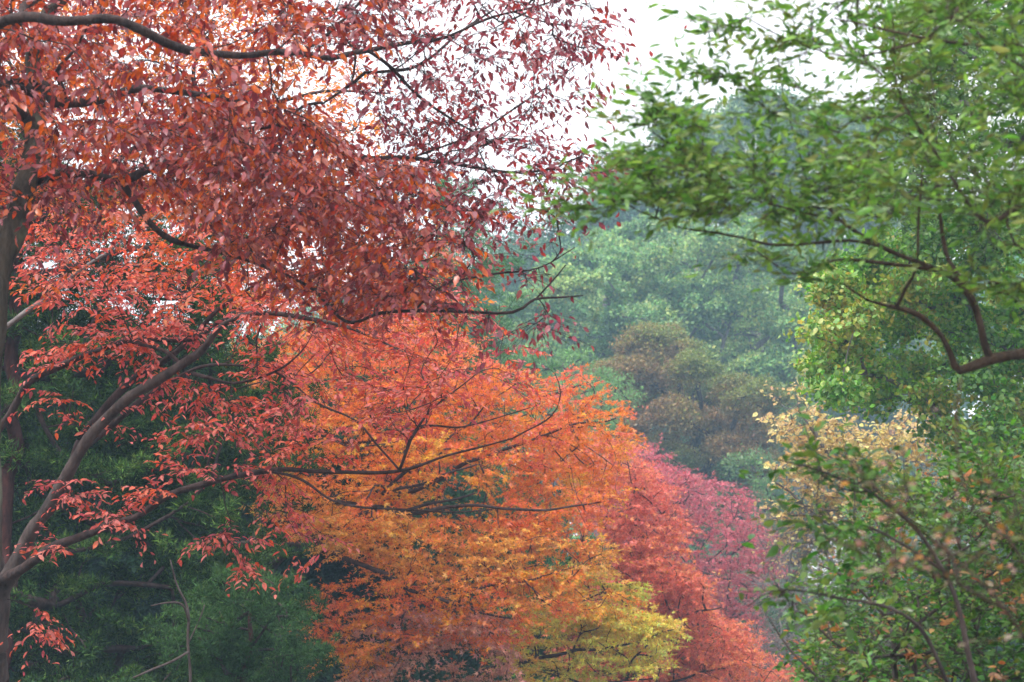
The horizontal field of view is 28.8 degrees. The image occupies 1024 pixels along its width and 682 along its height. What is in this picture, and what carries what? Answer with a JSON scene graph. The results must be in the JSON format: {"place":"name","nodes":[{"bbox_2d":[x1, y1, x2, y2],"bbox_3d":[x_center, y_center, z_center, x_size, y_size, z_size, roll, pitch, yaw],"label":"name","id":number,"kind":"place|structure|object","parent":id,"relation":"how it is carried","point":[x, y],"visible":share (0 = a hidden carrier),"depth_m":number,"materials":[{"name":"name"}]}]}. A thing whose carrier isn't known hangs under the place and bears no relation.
{"place":"outdoors","nodes":[
{"label":"outdoors","id":0,"kind":"place"},
{"bbox_2d":[1,0,1023,610],"label":"sky","id":1,"kind":"structure","parent":0,"point":[644,35],"materials":[{"name":"white"}]},
{"label":"ground","id":2,"kind":"structure","parent":0,"visible":0},
{"bbox_2d":[0,299,319,681],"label":"conifer","id":3,"kind":"object","parent":2,"relation":"on","point":[25,499],"visible":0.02,"depth_m":24.69,"materials":[{"name":"green plant"}]},
{"bbox_2d":[132,560,204,681],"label":"dead sapling","id":4,"kind":"object","parent":2,"relation":"on","point":[187,613],"visible":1,"depth_m":14.18,"materials":[{"name":"brown plant"}]},
{"bbox_2d":[0,119,353,681],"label":"conifer","id":5,"kind":"object","parent":2,"relation":"on","point":[102,648],"visible":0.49,"depth_m":16.46,"materials":[{"name":"green plant"}]},
{"bbox_2d":[119,560,342,681],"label":"conifer","id":6,"kind":"object","parent":2,"relation":"on","point":[219,647],"visible":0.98,"depth_m":14.65,"materials":[{"name":"green plant"}]},
{"bbox_2d":[0,0,495,354],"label":"maple","id":7,"kind":"object","parent":2,"relation":"on","point":[308,95],"visible":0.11,"depth_m":16.26,"materials":[{"name":"red plant"}]},
{"bbox_2d":[15,343,526,681],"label":"conifer","id":8,"kind":"object","parent":2,"relation":"on","point":[335,571],"visible":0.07,"depth_m":24.93,"materials":[{"name":"green plant"}]},
{"bbox_2d":[0,183,561,681],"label":"cherry tree","id":9,"kind":"object","parent":2,"relation":"on","point":[104,421],"visible":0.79,"depth_m":11.88,"materials":[{"name":"red plant"}]},
{"bbox_2d":[0,0,671,567],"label":"red leaved tree","id":10,"kind":"object","parent":2,"relation":"on","point":[230,138],"visible":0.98,"depth_m":8.93,"materials":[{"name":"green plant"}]},
{"bbox_2d":[208,310,658,681],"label":"maple","id":11,"kind":"object","parent":2,"relation":"on","point":[532,531],"visible":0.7,"depth_m":20.51,"materials":[{"name":"orange plant"}]},
{"bbox_2d":[356,175,561,424],"bbox_3d":[-1.180,3.221,36.618,3.779,12.775,5.124,2,-12,-11],"label":"conifer","id":12,"kind":"object","parent":2,"relation":"on","point":[493,294],"visible":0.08,"depth_m":36.81,"materials":[{"name":"green plant"}]},
{"bbox_2d":[251,278,727,681],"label":"conifer","id":13,"kind":"object","parent":2,"relation":"on","point":[477,663],"visible":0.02,"depth_m":29.70,"materials":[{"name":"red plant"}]},
{"bbox_2d":[17,191,1023,681],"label":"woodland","id":14,"kind":"object","parent":2,"relation":"on","point":[779,495],"depth_m":120.89,"materials":[{"name":"green plant"}]},
{"bbox_2d":[461,190,665,551],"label":"tree","id":15,"kind":"object","parent":2,"relation":"on","point":[624,216],"visible":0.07,"depth_m":85.94,"materials":[{"name":"green plant"}]},
{"bbox_2d":[510,342,648,553],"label":"light green tree","id":16,"kind":"object","parent":2,"relation":"on","point":[568,356],"visible":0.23,"depth_m":48.55,"materials":[{"name":"green plant"}]},
{"bbox_2d":[471,556,693,681],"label":"maple","id":17,"kind":"object","parent":2,"relation":"on","point":[644,628],"visible":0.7,"depth_m":21.43,"materials":[{"name":"yellow plant"}]},
{"bbox_2d":[494,208,690,552],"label":"plane tree","id":18,"kind":"object","parent":2,"relation":"on","point":[605,273],"visible":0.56,"depth_m":67.58,"materials":[{"name":"green plant"}]},
{"bbox_2d":[511,426,804,681],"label":"maple","id":19,"kind":"object","parent":2,"relation":"on","point":[689,595],"visible":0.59,"depth_m":27.22,"materials":[{"name":"red plant"}]},
{"bbox_2d":[577,317,797,594],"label":"brown olive tree","id":20,"kind":"object","parent":2,"relation":"on","point":[674,372],"visible":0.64,"depth_m":55.99,"materials":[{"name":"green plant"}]},
{"bbox_2d":[594,433,797,681],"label":"maple","id":21,"kind":"object","parent":2,"relation":"on","point":[725,564],"visible":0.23,"depth_m":38.67,"materials":[{"name":"red plant"}]},
{"bbox_2d":[624,212,851,627],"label":"plane tree","id":22,"kind":"object","parent":2,"relation":"on","point":[746,334],"visible":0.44,"depth_m":67.07,"materials":[{"name":"green plant"}]},
{"bbox_2d":[686,441,809,660],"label":"green tree","id":23,"kind":"object","parent":2,"relation":"on","point":[729,468],"visible":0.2,"depth_m":53.34,"materials":[{"name":"green plant"}]},
{"bbox_2d":[488,0,1023,374],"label":"evergreen tree","id":24,"kind":"object","parent":2,"relation":"on","point":[945,16],"visible":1,"depth_m":5.50,"materials":[{"name":"green plant"}]},
{"bbox_2d":[575,85,964,659],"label":"tall tree","id":25,"kind":"object","parent":2,"relation":"on","point":[731,106],"visible":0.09,"depth_m":89.53,"materials":[{"name":"green plant"}]},
{"bbox_2d":[725,499,904,681],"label":"tree","id":26,"kind":"object","parent":2,"relation":"on","point":[766,619],"visible":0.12,"depth_m":32.57,"materials":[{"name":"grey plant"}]},
{"bbox_2d":[748,372,966,680],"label":"yellow leaved tree","id":27,"kind":"object","parent":2,"relation":"on","point":[790,427],"visible":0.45,"depth_m":25.86,"materials":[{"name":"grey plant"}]},
{"bbox_2d":[716,538,1023,681],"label":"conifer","id":28,"kind":"object","parent":2,"relation":"on","point":[898,663],"visible":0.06,"depth_m":44.60,"materials":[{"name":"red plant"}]},
{"bbox_2d":[778,201,1023,544],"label":"broadleaf tree","id":29,"kind":"object","parent":2,"relation":"on","point":[844,332],"visible":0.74,"depth_m":18.74,"materials":[{"name":"green plant"}]},
{"bbox_2d":[807,0,1023,266],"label":"broadleaf tree","id":30,"kind":"object","parent":2,"relation":"on","point":[912,169],"visible":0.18,"depth_m":17.64,"materials":[{"name":"green plant"}]},
{"label":"path","id":31,"kind":"structure","parent":0,"visible":0},
{"bbox_2d":[738,406,977,681],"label":"evergreen shrub","id":32,"kind":"object","parent":31,"relation":"on","point":[844,531],"visible":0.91,"depth_m":5.77,"materials":[{"name":"green plant"}]},
{"bbox_2d":[766,417,1023,681],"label":"evergreen shrub","id":33,"kind":"object","parent":31,"relation":"on","point":[909,643],"visible":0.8,"depth_m":7.39,"materials":[{"name":"green plant"}]},
{"bbox_2d":[816,377,1023,646],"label":"dry leaved shrub","id":34,"kind":"object","parent":31,"relation":"on","point":[945,550],"visible":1,"depth_m":3.49,"materials":[{"name":"brown plant"}]}
]}

